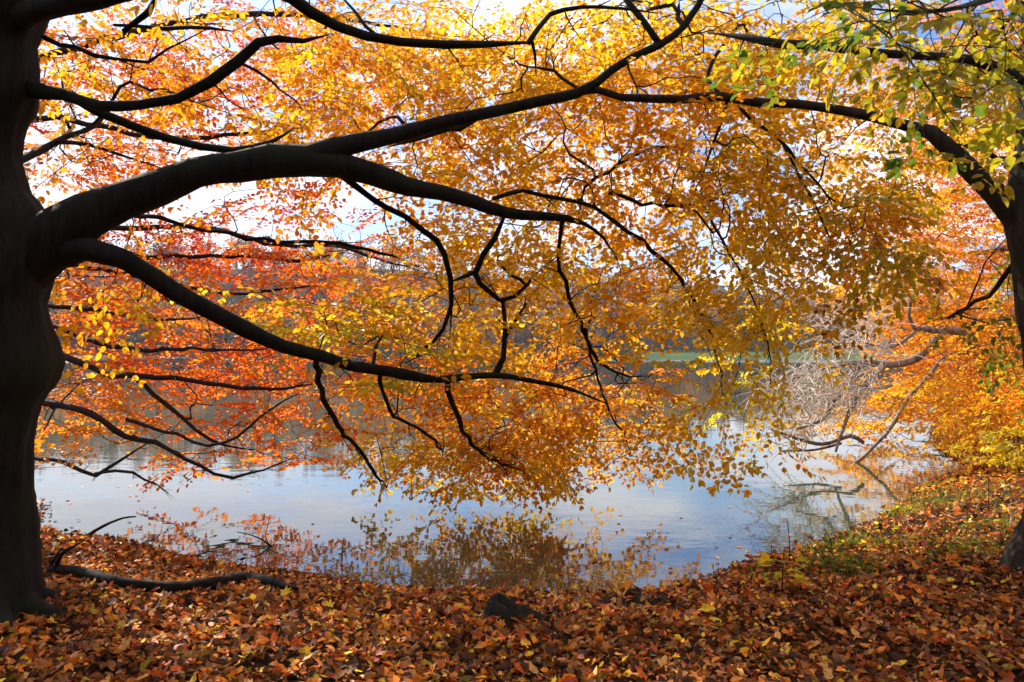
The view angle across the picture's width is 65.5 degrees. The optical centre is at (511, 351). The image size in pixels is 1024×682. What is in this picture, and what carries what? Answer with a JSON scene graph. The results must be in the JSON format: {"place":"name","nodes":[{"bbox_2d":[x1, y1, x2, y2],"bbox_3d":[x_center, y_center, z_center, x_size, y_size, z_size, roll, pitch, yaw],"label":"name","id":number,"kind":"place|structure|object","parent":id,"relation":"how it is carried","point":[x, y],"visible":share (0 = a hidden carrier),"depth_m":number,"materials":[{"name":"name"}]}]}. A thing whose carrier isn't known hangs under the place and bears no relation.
{"place":"outdoors","nodes":[
{"label":"outdoors","id":0,"kind":"place"},
{"bbox_2d":[0,267,1023,681],"bbox_3d":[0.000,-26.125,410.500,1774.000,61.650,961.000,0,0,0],"label":"ground","id":1,"kind":"structure","parent":0,"point":[996,677],"depth_m":5.27,"materials":[{"name":"brown plant"}]},
{"bbox_2d":[87,516,135,535],"bbox_3d":[-4.487,1.958,8.898,0.528,0.222,0.039,0,0,-16],"label":"driftwood branch","id":2,"kind":"object","parent":1,"relation":"on","point":[101,527],"visible":0.85,"depth_m":8.88,"materials":[{"name":"brown plant"}]},
{"bbox_2d":[24,0,608,499],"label":"red beech tree","id":3,"kind":"object","parent":1,"relation":"on","point":[232,350],"visible":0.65,"depth_m":11.66,"materials":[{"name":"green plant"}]},
{"bbox_2d":[329,538,351,565],"bbox_3d":[-1.748,2.140,8.196,0.227,0.491,0.347,0,0,0],"label":"sapling","id":4,"kind":"object","parent":1,"relation":"on","point":[342,555],"visible":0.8,"depth_m":8.20,"materials":[{"name":"brown plant"}]},
{"bbox_2d":[0,0,953,632],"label":"beech tree","id":5,"kind":"object","parent":1,"relation":"on","point":[40,248],"visible":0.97,"depth_m":7.34,"materials":[{"name":"orange plant"}]},
{"bbox_2d":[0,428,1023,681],"bbox_3d":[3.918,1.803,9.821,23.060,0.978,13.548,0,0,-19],"label":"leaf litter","id":6,"kind":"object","parent":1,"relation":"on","point":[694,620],"visible":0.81,"depth_m":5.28,"materials":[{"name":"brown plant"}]},
{"bbox_2d":[47,564,298,593],"bbox_3d":[-2.739,1.825,6.349,2.177,0.208,0.566,0,0,0],"label":"fallen branch","id":7,"kind":"object","parent":6,"relation":"on","point":[148,585],"visible":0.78,"depth_m":6.22,"materials":[{"name":"brown wood"}]},
{"bbox_2d":[49,541,80,572],"bbox_3d":[-3.659,1.731,6.520,0.265,0.357,0.045,0,0,0],"label":"broken stick","id":8,"kind":"object","parent":7,"relation":"part of","point":[58,556],"visible":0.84,"depth_m":6.51,"materials":[{"name":"brown wood"}]},
{"bbox_2d":[585,0,1023,573],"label":"beech tree","id":9,"kind":"object","parent":6,"relation":"on","point":[1001,76],"visible":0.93,"depth_m":7.04,"materials":[{"name":"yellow plant"}]},
{"bbox_2d":[481,592,551,623],"bbox_3d":[0.044,1.837,5.521,0.595,0.269,0.579,0,0,-27],"label":"rock","id":10,"kind":"object","parent":1,"relation":"on","point":[503,606],"visible":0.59,"depth_m":5.46,"materials":[{"name":"grey stone"}]},
{"bbox_2d":[48,230,1019,356],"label":"wood","id":11,"kind":"object","parent":1,"relation":"on","point":[526,333],"visible":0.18,"depth_m":388.94,"materials":[{"name":"brown plant"}]},
{"bbox_2d":[587,589,674,608],"bbox_3d":[0.939,1.981,6.285,1.170,0.186,0.757,0,0,0],"label":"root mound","id":12,"kind":"object","parent":1,"relation":"on","point":[637,599],"visible":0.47,"depth_m":6.19,"materials":[{"name":"brown wood"}]},
{"bbox_2d":[754,546,788,570],"bbox_3d":[2.465,1.963,7.490,0.378,0.272,0.314,0,0,0],"label":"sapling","id":13,"kind":"object","parent":1,"relation":"on","point":[771,552],"visible":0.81,"depth_m":7.55,"materials":[{"name":"brown plant"}]},
{"bbox_2d":[755,549,809,591],"bbox_3d":[2.149,1.754,6.269,0.414,0.407,0.486,0,0,0],"label":"sapling","id":14,"kind":"object","parent":1,"relation":"on","point":[764,559],"visible":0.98,"depth_m":6.28,"materials":[{"name":"yellow plant"}]},
{"bbox_2d":[783,519,802,560],"bbox_3d":[2.724,1.838,7.695,0.185,0.445,0.142,0,0,0],"label":"sapling","id":15,"kind":"object","parent":1,"relation":"on","point":[789,541],"visible":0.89,"depth_m":7.63,"materials":[{"name":"brown plant"}]},
{"bbox_2d":[819,529,842,547],"bbox_3d":[3.331,1.978,8.294,0.240,0.259,0.348,0,0,29],"label":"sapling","id":16,"kind":"object","parent":1,"relation":"on","point":[826,535],"visible":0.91,"depth_m":8.24,"materials":[{"name":"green plant"}]},
{"bbox_2d":[724,236,996,462],"bbox_3d":[7.385,-0.161,16.166,8.481,4.617,3.105,0,0,-39],"label":"dead tree","id":17,"kind":"object","parent":1,"relation":"on","point":[866,386],"visible":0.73,"depth_m":15.24,"materials":[{"name":"grey wood"}]},
{"bbox_2d":[736,469,1023,584],"bbox_3d":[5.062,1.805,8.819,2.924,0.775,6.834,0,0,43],"label":"grass","id":18,"kind":"structure","parent":1,"relation":"on","point":[941,495],"depth_m":7.99,"materials":[{"name":"green plant"}]},
{"bbox_2d":[874,519,904,535],"bbox_3d":[4.058,1.920,8.640,0.336,0.224,0.283,0,0,-23],"label":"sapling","id":19,"kind":"object","parent":1,"relation":"on","point":[894,526],"visible":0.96,"depth_m":8.60,"materials":[{"name":"yellow plant"}]},
{"bbox_2d":[783,0,1023,462],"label":"orange beech tree","id":20,"kind":"object","parent":1,"relation":"on","point":[940,241],"visible":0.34,"depth_m":19.23,"materials":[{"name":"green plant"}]},
{"bbox_2d":[872,277,1023,446],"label":"bush","id":21,"kind":"object","parent":1,"relation":"on","point":[961,361],"visible":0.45,"depth_m":15.59,"materials":[{"name":"orange plant"}]},
{"bbox_2d":[895,357,1023,473],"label":"bush","id":22,"kind":"object","parent":1,"relation":"on","point":[975,436],"visible":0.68,"depth_m":13.57,"materials":[{"name":"orange plant"}]},
{"bbox_2d":[943,419,1023,473],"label":"bush","id":23,"kind":"object","parent":1,"relation":"on","point":[1017,458],"visible":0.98,"depth_m":12.04,"materials":[{"name":"yellow plant"}]},
{"bbox_2d":[950,236,1019,390],"bbox_3d":[11.328,-0.194,14.490,5.441,4.110,5.870,0,0,-44],"label":"bush","id":24,"kind":"object","parent":1,"relation":"on","point":[988,312],"visible":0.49,"depth_m":15.04,"materials":[{"name":"orange plant"}]},
{"bbox_2d":[971,370,1023,449],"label":"bush","id":25,"kind":"object","parent":1,"relation":"on","point":[1004,390],"visible":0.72,"depth_m":12.75,"materials":[{"name":"orange plant"}]},
{"bbox_2d":[989,506,1013,529],"bbox_3d":[4.819,1.653,7.860,0.276,0.251,0.042,0,0,0],"label":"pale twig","id":26,"kind":"object","parent":1,"relation":"on","point":[1012,514],"visible":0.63,"depth_m":7.86,"materials":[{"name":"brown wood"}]},
{"bbox_2d":[34,357,1003,593],"bbox_3d":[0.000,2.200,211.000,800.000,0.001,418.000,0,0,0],"label":"water","id":27,"kind":"structure","parent":0,"point":[655,539],"depth_m":11.62,"materials":[{"name":"blue liquid"}]},
{"bbox_2d":[238,520,271,546],"bbox_3d":[-2.842,2.177,9.001,0.537,0.670,0.025,0,0,0],"label":"submerged branch","id":28,"kind":"object","parent":27,"relation":"in","point":[268,544],"visible":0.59,"depth_m":8.99,"materials":[{"name":"brown plant"}]},
{"bbox_2d":[49,455,953,584],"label":"floating leaves","id":29,"kind":"object","parent":27,"relation":"on","point":[662,582],"visible":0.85,"depth_m":9.52,"materials":[{"name":"orange plant"}]},
{"bbox_2d":[23,0,1016,328],"label":"sky","id":30,"kind":"structure","parent":0,"point":[201,198],"materials":[{"name":"white"}]}
]}

